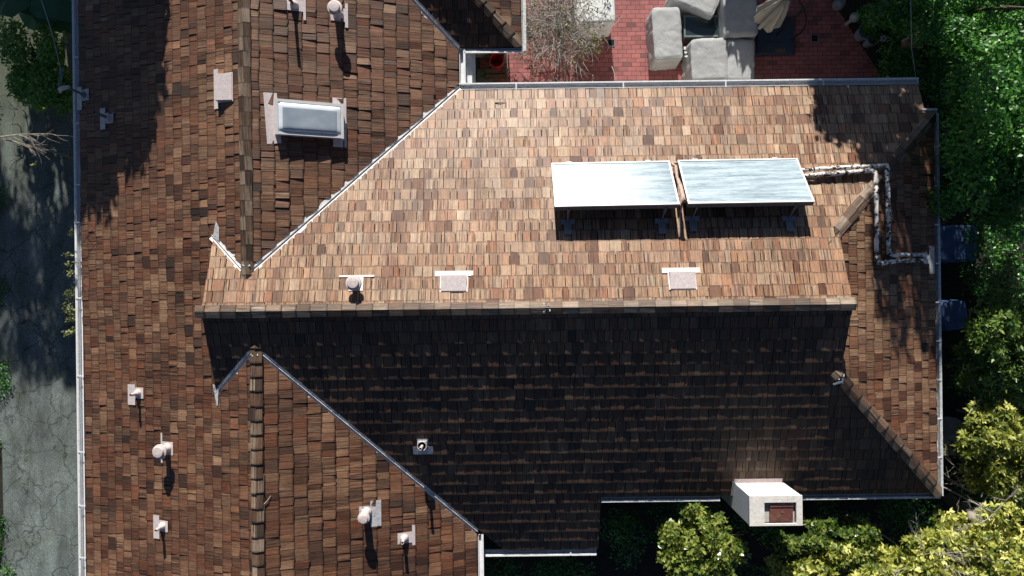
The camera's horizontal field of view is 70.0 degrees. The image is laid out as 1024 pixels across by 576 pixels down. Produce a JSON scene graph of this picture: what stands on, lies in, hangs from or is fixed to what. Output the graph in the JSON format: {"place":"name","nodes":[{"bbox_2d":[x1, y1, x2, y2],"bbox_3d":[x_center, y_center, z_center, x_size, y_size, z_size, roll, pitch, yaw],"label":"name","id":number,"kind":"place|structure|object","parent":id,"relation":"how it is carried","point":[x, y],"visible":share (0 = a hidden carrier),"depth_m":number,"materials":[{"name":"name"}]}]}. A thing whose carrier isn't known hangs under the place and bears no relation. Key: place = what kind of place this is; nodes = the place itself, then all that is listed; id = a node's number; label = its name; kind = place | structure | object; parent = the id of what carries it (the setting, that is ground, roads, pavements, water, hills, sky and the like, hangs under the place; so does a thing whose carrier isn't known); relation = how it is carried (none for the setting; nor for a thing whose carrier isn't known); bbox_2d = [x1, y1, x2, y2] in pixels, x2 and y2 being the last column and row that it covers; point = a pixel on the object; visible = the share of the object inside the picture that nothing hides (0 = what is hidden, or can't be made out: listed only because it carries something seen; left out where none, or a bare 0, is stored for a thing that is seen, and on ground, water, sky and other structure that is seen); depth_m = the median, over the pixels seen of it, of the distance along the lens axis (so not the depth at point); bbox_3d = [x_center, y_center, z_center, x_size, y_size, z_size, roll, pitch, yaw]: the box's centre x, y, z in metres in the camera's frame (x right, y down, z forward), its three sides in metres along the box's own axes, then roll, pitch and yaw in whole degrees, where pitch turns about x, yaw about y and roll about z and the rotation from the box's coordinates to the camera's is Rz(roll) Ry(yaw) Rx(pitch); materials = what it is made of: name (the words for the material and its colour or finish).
{"place":"outdoors","nodes":[
{"label":"outdoors","id":0,"kind":"place"},
{"bbox_2d":[0,14,78,575],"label":"driveway","id":1,"kind":"structure","parent":0,"point":[38,420],"depth_m":18.09,"materials":[{"name":"concrete"}]},
{"bbox_2d":[0,110,20,127],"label":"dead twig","id":2,"kind":"object","parent":1,"relation":"on","point":[11,122],"visible":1,"depth_m":17.74,"materials":[{"name":"brown wood"}]},
{"bbox_2d":[0,98,25,112],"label":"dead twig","id":3,"kind":"object","parent":1,"relation":"on","point":[14,108],"visible":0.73,"depth_m":17.74,"materials":[{"name":"brown wood"}]},
{"bbox_2d":[0,0,71,33],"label":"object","id":4,"kind":"object","parent":1,"relation":"on","point":[32,14],"visible":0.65,"depth_m":15.87,"materials":[{"name":"green plant"}]},
{"bbox_2d":[0,17,72,116],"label":"citrus tree","id":5,"kind":"object","parent":1,"relation":"on","point":[34,84],"visible":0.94,"depth_m":15.81,"materials":[{"name":"green plant"}]},
{"bbox_2d":[0,130,73,166],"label":"bare branch","id":6,"kind":"object","parent":1,"relation":"on","point":[31,146],"visible":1,"depth_m":14.44,"materials":[{"name":"brown plant"}]},
{"bbox_2d":[60,226,75,336],"bbox_3d":[-9.896,-0.143,16.895,1.160,2.439,2.426,-1,90,0],"label":"shrub","id":7,"kind":"object","parent":1,"relation":"on","point":[71,294],"visible":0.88,"depth_m":15.97,"materials":[{"name":"green plant"}]},
{"bbox_2d":[455,57,479,89],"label":"path","id":8,"kind":"structure","parent":0,"point":[477,63],"depth_m":18.09,"materials":[{"name":"grey concrete"}]},
{"bbox_2d":[489,53,503,69],"bbox_3d":[-0.370,-5.456,17.699,0.350,0.402,0.340,-1,90,0],"label":"bucket","id":9,"kind":"object","parent":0,"point":[496,60],"visible":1,"depth_m":17.70,"materials":[{"name":"red plastic"}]},
{"bbox_2d":[0,0,1023,575],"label":"ground","id":10,"kind":"structure","parent":0,"point":[952,400],"depth_m":18.10,"materials":[{"name":"green plant"}]},
{"bbox_2d":[0,15,14,575],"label":"weeds","id":11,"kind":"object","parent":10,"relation":"on","point":[4,366],"visible":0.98,"depth_m":18.03,"materials":[{"name":"green plant"}]},
{"bbox_2d":[72,0,943,575],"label":"house","id":12,"kind":"structure","parent":10,"relation":"on","point":[544,384],"depth_m":14.41,"materials":[{"name":"brown wood"}]},
{"bbox_2d":[41,0,60,69],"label":"overhead cable","id":13,"kind":"object","parent":12,"relation":"attached to","point":[51,32],"visible":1,"depth_m":13.78,"materials":[{"name":"black rubber"}]},
{"bbox_2d":[58,68,88,109],"bbox_3d":[-9.053,-4.120,15.092,0.355,0.748,0.717,-1,90,0],"label":"service mast","id":14,"kind":"object","parent":12,"relation":"on","point":[83,95],"visible":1,"depth_m":15.34,"materials":[{"name":"metal"}]},
{"bbox_2d":[93,108,112,129],"bbox_3d":[-8.388,-3.512,14.899,0.350,0.606,0.440,-1,90,0],"label":"vent pipe","id":15,"kind":"object","parent":12,"relation":"on","point":[106,118],"visible":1,"depth_m":15.09,"materials":[{"name":"metal"}]},
{"bbox_2d":[128,384,142,404],"bbox_3d":[-7.686,2.180,14.801,0.400,0.416,0.420,-1,90,0],"label":"vent pipe","id":16,"kind":"object","parent":12,"relation":"on","point":[134,392],"visible":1,"depth_m":14.93,"materials":[{"name":"metal"}]},
{"bbox_2d":[153,515,167,538],"bbox_3d":[-7.056,4.809,14.562,0.360,0.380,0.470,-1,90,0],"label":"vent pipe","id":17,"kind":"object","parent":12,"relation":"on","point":[159,525],"visible":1,"depth_m":14.69,"materials":[{"name":"metal"}]},
{"bbox_2d":[152,433,172,462],"bbox_3d":[-6.893,3.202,14.438,0.300,0.451,0.600,-1,90,0],"label":"roof vent","id":18,"kind":"object","parent":12,"relation":"on","point":[162,450],"visible":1,"depth_m":14.28,"materials":[{"name":"metal"}]},
{"bbox_2d":[214,69,232,108],"bbox_3d":[-5.500,-3.811,13.924,0.434,0.192,0.760,-1,90,0],"label":"hood vent","id":19,"kind":"object","parent":12,"relation":"on","point":[223,87],"visible":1,"depth_m":13.83,"materials":[{"name":"white metal"}]},
{"bbox_2d":[287,0,305,19],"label":"vent pipe","id":20,"kind":"object","parent":12,"relation":"on","point":[296,5],"visible":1,"depth_m":14.11,"materials":[{"name":"metal"}]},
{"bbox_2d":[263,92,346,147],"bbox_3d":[-3.991,-3.244,14.122,1.439,0.683,1.001,-1,90,0],"label":"skylight","id":21,"kind":"object","parent":12,"relation":"on","point":[289,117],"visible":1,"depth_m":13.97,"materials":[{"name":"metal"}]},
{"bbox_2d":[327,0,347,27],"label":"roof vent","id":22,"kind":"object","parent":12,"relation":"on","point":[334,8],"visible":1,"depth_m":14.06,"materials":[{"name":"metal"}]},
{"bbox_2d":[339,275,373,290],"bbox_3d":[-2.909,-0.096,13.520,0.660,0.389,0.295,-1,90,0],"label":"roof vent","id":23,"kind":"object","parent":12,"relation":"on","point":[354,282],"visible":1,"depth_m":13.39,"materials":[{"name":"metal"}]},
{"bbox_2d":[358,500,380,526],"bbox_3d":[-2.822,4.501,14.364,0.410,0.556,0.520,-1,90,0],"label":"roof vent","id":24,"kind":"object","parent":12,"relation":"on","point":[368,513],"visible":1,"depth_m":14.56,"materials":[{"name":"metal"}]},
{"bbox_2d":[398,525,414,544],"bbox_3d":[-2.142,5.034,14.723,0.340,0.372,0.410,-1,90,0],"label":"vent pipe","id":25,"kind":"object","parent":12,"relation":"on","point":[406,537],"visible":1,"depth_m":14.85,"materials":[{"name":"metal"}]},
{"bbox_2d":[413,439,432,454],"bbox_3d":[-1.780,3.168,14.436,0.400,0.472,0.340,-1,90,0],"label":"vent pipe","id":26,"kind":"object","parent":12,"relation":"on","point":[422,447],"visible":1,"depth_m":14.54,"materials":[{"name":"metal"}]},
{"bbox_2d":[435,271,472,291],"bbox_3d":[-1.086,-0.126,13.656,0.720,0.176,0.396,-1,90,0],"label":"hood vent","id":27,"kind":"object","parent":12,"relation":"on","point":[453,281],"visible":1,"depth_m":13.59,"materials":[{"name":"white metal"}]},
{"bbox_2d":[551,160,679,234],"bbox_3d":[1.968,-1.785,14.159,2.355,0.916,1.518,-1,90,0],"label":"solar collector","id":28,"kind":"object","parent":12,"relation":"on","point":[647,184],"visible":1,"depth_m":14.06,"materials":[{"name":"metal"}]},
{"bbox_2d":[671,161,686,236],"bbox_3d":[3.219,-1.740,14.041,0.156,0.874,1.533,-1,90,0],"label":"pipe","id":29,"kind":"object","parent":12,"relation":"on","point":[681,192],"visible":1,"depth_m":13.97,"materials":[{"name":"white metal"}]},
{"bbox_2d":[662,267,700,289],"bbox_3d":[3.176,-0.177,13.656,0.720,0.184,0.414,-1,90,0],"label":"hood vent","id":30,"kind":"object","parent":12,"relation":"on","point":[682,278],"visible":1,"depth_m":13.59,"materials":[{"name":"white metal"}]},
{"bbox_2d":[677,157,814,230],"bbox_3d":[4.488,-1.836,14.170,2.381,0.916,1.525,-1,90,0],"label":"solar collector","id":31,"kind":"object","parent":12,"relation":"on","point":[774,181],"visible":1,"depth_m":14.07,"materials":[{"name":"metal"}]},
{"bbox_2d":[802,163,927,257],"bbox_3d":[7.263,-1.710,14.616,3.136,0.542,1.327,44,90,0],"label":"pipe","id":32,"kind":"object","parent":12,"relation":"on","point":[887,204],"visible":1,"depth_m":14.39,"materials":[{"name":"grey metal"}]},
{"bbox_2d":[804,168,927,264],"bbox_3d":[7.128,-1.423,14.572,1.189,0.653,3.040,-40,90,0],"label":"pipe","id":33,"kind":"object","parent":12,"relation":"on","point":[877,260],"visible":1,"depth_m":14.35,"materials":[{"name":"grey metal"}]},
{"bbox_2d":[910,0,915,77],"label":"overhead cable","id":34,"kind":"object","parent":12,"relation":"hanging from","point":[911,44],"visible":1,"depth_m":14.88,"materials":[{"name":"black rubber"}]},
{"bbox_2d":[923,246,934,273],"bbox_3d":[8.539,-0.577,14.968,0.290,0.125,0.570,-1,90,0],"label":"pipe flashing","id":35,"kind":"object","parent":12,"relation":"on","point":[930,257],"visible":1,"depth_m":14.99,"materials":[{"name":"grey metal"}]},
{"bbox_2d":[655,501,751,575],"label":"glossy shrub","id":36,"kind":"object","parent":10,"relation":"on","point":[725,551],"visible":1,"depth_m":14.93,"materials":[{"name":"green plant"}]},
{"bbox_2d":[486,0,1023,575],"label":"undergrowth","id":37,"kind":"object","parent":10,"relation":"on","point":[626,526],"visible":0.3,"depth_m":17.25,"materials":[{"name":"green plant"}]},
{"bbox_2d":[759,511,882,575],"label":"glossy shrub","id":38,"kind":"object","parent":10,"relation":"on","point":[824,533],"visible":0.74,"depth_m":15.21,"materials":[{"name":"green plant"}]},
{"bbox_2d":[756,540,915,575],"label":"yellow shrub","id":39,"kind":"object","parent":10,"relation":"on","point":[848,555],"visible":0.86,"depth_m":14.95,"materials":[{"name":"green plant"}]},
{"bbox_2d":[885,34,929,58],"bbox_3d":[9.255,-5.683,17.275,0.691,1.650,0.240,-1,90,0],"label":"birdhouse","id":40,"kind":"object","parent":10,"relation":"on","point":[905,42],"visible":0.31,"depth_m":16.75,"materials":[{"name":"brown wood"}]},
{"bbox_2d":[851,515,993,575],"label":"bare branch","id":41,"kind":"object","parent":10,"relation":"on","point":[941,552],"visible":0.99,"depth_m":14.54,"materials":[{"name":"wood"}]},
{"bbox_2d":[855,0,1023,62],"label":"evergreen tree","id":42,"kind":"object","parent":10,"relation":"on","point":[959,20],"visible":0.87,"depth_m":15.47,"materials":[{"name":"green plant"}]},
{"bbox_2d":[931,505,955,535],"bbox_3d":[9.847,5.270,16.572,1.866,3.239,0.362,20,90,0],"label":"tree trunk","id":43,"kind":"object","parent":10,"relation":"on","point":[941,508],"visible":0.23,"depth_m":17.95,"materials":[{"name":"brown plant"}]},
{"bbox_2d":[874,501,1023,575],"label":"yellow shrub","id":44,"kind":"object","parent":10,"relation":"on","point":[1007,556],"visible":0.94,"depth_m":14.83,"materials":[{"name":"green plant"}]},
{"bbox_2d":[941,298,967,330],"bbox_3d":[10.473,0.646,17.689,0.693,0.799,0.766,-9,90,0],"label":"trash bin","id":45,"kind":"object","parent":10,"relation":"on","point":[953,314],"visible":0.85,"depth_m":17.30,"materials":[{"name":"blue plastic"}]},
{"bbox_2d":[943,417,965,445],"bbox_3d":[10.697,3.531,17.794,0.721,0.690,0.768,-1,90,0],"label":"trash bin","id":46,"kind":"object","parent":10,"relation":"on","point":[950,427],"visible":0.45,"depth_m":17.57,"materials":[{"name":"plastic"}]},
{"bbox_2d":[943,439,966,460],"bbox_3d":[10.027,3.651,17.149,1.332,1.842,0.482,7,90,0],"label":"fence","id":47,"kind":"object","parent":10,"relation":"on","point":[948,449],"visible":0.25,"depth_m":16.41,"materials":[{"name":"brown wood"}]},
{"bbox_2d":[940,225,976,263],"bbox_3d":[10.499,-1.052,17.667,1.050,0.843,0.914,-1,90,0],"label":"trash bin","id":48,"kind":"object","parent":10,"relation":"on","point":[954,248],"visible":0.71,"depth_m":17.25,"materials":[{"name":"blue plastic"}]},
{"bbox_2d":[942,493,977,522],"bbox_3d":[10.245,4.984,16.624,1.638,3.135,0.355,24,90,0],"label":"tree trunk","id":49,"kind":"object","parent":10,"relation":"on","point":[951,500],"visible":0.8,"depth_m":16.94,"materials":[{"name":"brown plant"}]},
{"bbox_2d":[943,456,998,512],"bbox_3d":[9.975,4.156,16.760,1.593,2.683,1.202,-12,90,0],"label":"bare branch","id":50,"kind":"object","parent":10,"relation":"on","point":[954,482],"visible":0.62,"depth_m":15.95,"materials":[{"name":"brown plant"}]},
{"bbox_2d":[926,152,1023,241],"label":"evergreen tree","id":51,"kind":"object","parent":10,"relation":"on","point":[997,213],"visible":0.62,"depth_m":14.84,"materials":[{"name":"green plant"}]},
{"bbox_2d":[936,23,1023,215],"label":"evergreen tree","id":52,"kind":"object","parent":10,"relation":"on","point":[985,102],"visible":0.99,"depth_m":14.19,"materials":[{"name":"green plant"}]},
{"bbox_2d":[943,483,1023,537],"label":"bare branch","id":53,"kind":"object","parent":10,"relation":"on","point":[979,520],"visible":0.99,"depth_m":14.72,"materials":[{"name":"wood"}]},
{"bbox_2d":[945,251,1023,406],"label":"broadleaf shrub","id":54,"kind":"object","parent":10,"relation":"on","point":[991,324],"visible":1,"depth_m":15.15,"materials":[{"name":"green plant"}]},
{"bbox_2d":[952,392,1023,511],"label":"broadleaf shrub","id":55,"kind":"object","parent":10,"relation":"on","point":[987,437],"visible":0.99,"depth_m":15.23,"materials":[{"name":"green plant"}]},
{"bbox_2d":[955,402,1023,413],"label":"bare branch","id":56,"kind":"object","parent":10,"relation":"on","point":[959,410],"visible":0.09,"depth_m":17.86,"materials":[{"name":"brown plant"}]},
{"bbox_2d":[480,0,879,82],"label":"patio","id":57,"kind":"structure","parent":0,"point":[835,50],"depth_m":18.09,"materials":[{"name":"red brick"}]},
{"bbox_2d":[477,69,492,82],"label":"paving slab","id":58,"kind":"structure","parent":57,"relation":"on","point":[482,80],"depth_m":18.05,"materials":[{"name":"grey concrete"}]},
{"bbox_2d":[477,71,483,77],"bbox_3d":[-0.779,-5.239,17.970,0.179,0.190,0.174,-1,90,0],"label":"potted plant","id":59,"kind":"object","parent":58,"relation":"on","point":[480,74],"visible":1,"depth_m":17.95,"materials":[{"name":"green plant"}]},
{"bbox_2d":[485,57,506,79],"bbox_3d":[-0.389,-5.395,18.005,0.520,0.180,0.520,-1,90,0],"label":"wooden crate","id":60,"kind":"object","parent":57,"relation":"on","point":[495,76],"visible":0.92,"depth_m":17.91,"materials":[{"name":"brown wood"}]},
{"bbox_2d":[504,53,508,65],"bbox_3d":[-0.140,-5.673,17.650,0.110,0.900,0.340,-1,90,0],"label":"partition board","id":61,"kind":"object","parent":57,"relation":"on","point":[505,58],"visible":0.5,"depth_m":17.60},
{"bbox_2d":[514,0,621,81],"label":"bare shrub","id":62,"kind":"object","parent":57,"relation":"on","point":[558,19],"visible":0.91,"depth_m":16.63,"materials":[{"name":"grey plant"}]},
{"bbox_2d":[570,0,614,37],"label":"covered grill","id":63,"kind":"object","parent":57,"relation":"on","point":[608,21],"visible":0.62,"depth_m":17.08,"materials":[{"name":"white fabric"}]},
{"bbox_2d":[607,39,614,46],"bbox_3d":[2.451,-6.068,18.088,0.188,0.014,0.190,-1,90,0],"label":"drain","id":64,"kind":"object","parent":57,"relation":"on","point":[611,42],"visible":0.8,"depth_m":18.08,"materials":[{"name":"grey metal"}]},
{"bbox_2d":[645,7,682,70],"bbox_3d":[3.696,-6.044,17.692,0.778,0.791,1.337,-1,90,0],"label":"covered bench","id":65,"kind":"object","parent":57,"relation":"on","point":[664,37],"visible":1,"depth_m":17.33,"materials":[{"name":"grey fabric"}]},
{"bbox_2d":[664,0,718,19],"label":"covered table","id":66,"kind":"object","parent":57,"relation":"on","point":[705,9],"visible":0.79,"depth_m":17.42,"materials":[{"name":"grey fabric"}]},
{"bbox_2d":[681,15,719,41],"bbox_3d":[4.636,-6.320,17.866,0.980,0.468,0.520,-1,90,0],"label":"glass table","id":67,"kind":"object","parent":57,"relation":"on","point":[695,27],"visible":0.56,"depth_m":17.64,"materials":[{"name":"grey"}]},
{"bbox_2d":[681,38,727,79],"bbox_3d":[4.664,-5.409,17.659,0.977,0.857,1.103,-1,90,0],"label":"covered armchair","id":68,"kind":"object","parent":57,"relation":"on","point":[706,59],"visible":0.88,"depth_m":17.27,"materials":[{"name":"grey fabric"}]},
{"bbox_2d":[714,0,757,39],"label":"covered armchair","id":69,"kind":"object","parent":57,"relation":"on","point":[736,19],"visible":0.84,"depth_m":17.28,"materials":[{"name":"grey fabric"}]},
{"bbox_2d":[727,39,754,79],"bbox_3d":[5.417,-5.402,17.708,0.760,0.760,1.087,-1,90,0],"label":"covered armchair","id":70,"kind":"object","parent":57,"relation":"on","point":[741,62],"visible":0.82,"depth_m":17.34,"materials":[{"name":"grey fabric"}]},
{"bbox_2d":[754,0,814,55],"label":"patio umbrella","id":71,"kind":"object","parent":57,"relation":"on","point":[775,36],"visible":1,"depth_m":17.62,"materials":[{"name":"fabric"}]},
{"bbox_2d":[811,34,818,41],"bbox_3d":[7.490,-6.176,18.088,0.188,0.014,0.190,-1,90,0],"label":"drain","id":72,"kind":"object","parent":57,"relation":"on","point":[815,38],"visible":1,"depth_m":18.08,"materials":[{"name":"grey metal"}]},
{"bbox_2d":[832,0,845,10],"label":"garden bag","id":73,"kind":"object","parent":57,"relation":"on","point":[837,5],"visible":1,"depth_m":17.84,"materials":[{"name":"white plastic"}]},
{"bbox_2d":[844,12,859,25],"bbox_3d":[8.259,-6.522,17.795,0.240,0.610,0.236,-1,90,0],"label":"ball ornament","id":74,"kind":"object","parent":57,"relation":"on","point":[853,17],"visible":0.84,"depth_m":17.57,"materials":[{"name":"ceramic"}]},
{"bbox_2d":[854,19,875,41],"bbox_3d":[8.609,-6.262,17.796,0.430,0.608,0.469,-1,90,0],"label":"planter","id":75,"kind":"object","parent":57,"relation":"on","point":[862,32],"visible":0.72,"depth_m":17.72,"materials":[{"name":"grey ceramic"}]},
{"bbox_2d":[862,30,880,47],"bbox_3d":[8.771,-6.068,17.812,0.343,0.577,0.339,-1,90,0],"label":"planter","id":76,"kind":"object","parent":57,"relation":"on","point":[874,36],"visible":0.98,"depth_m":17.69,"materials":[{"name":"grey ceramic"}]},
{"bbox_2d":[856,35,886,56],"bbox_3d":[8.536,-5.732,17.440,0.157,1.320,0.163,-1,90,0],"label":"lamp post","id":77,"kind":"object","parent":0,"point":[884,37],"visible":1,"depth_m":16.79,"materials":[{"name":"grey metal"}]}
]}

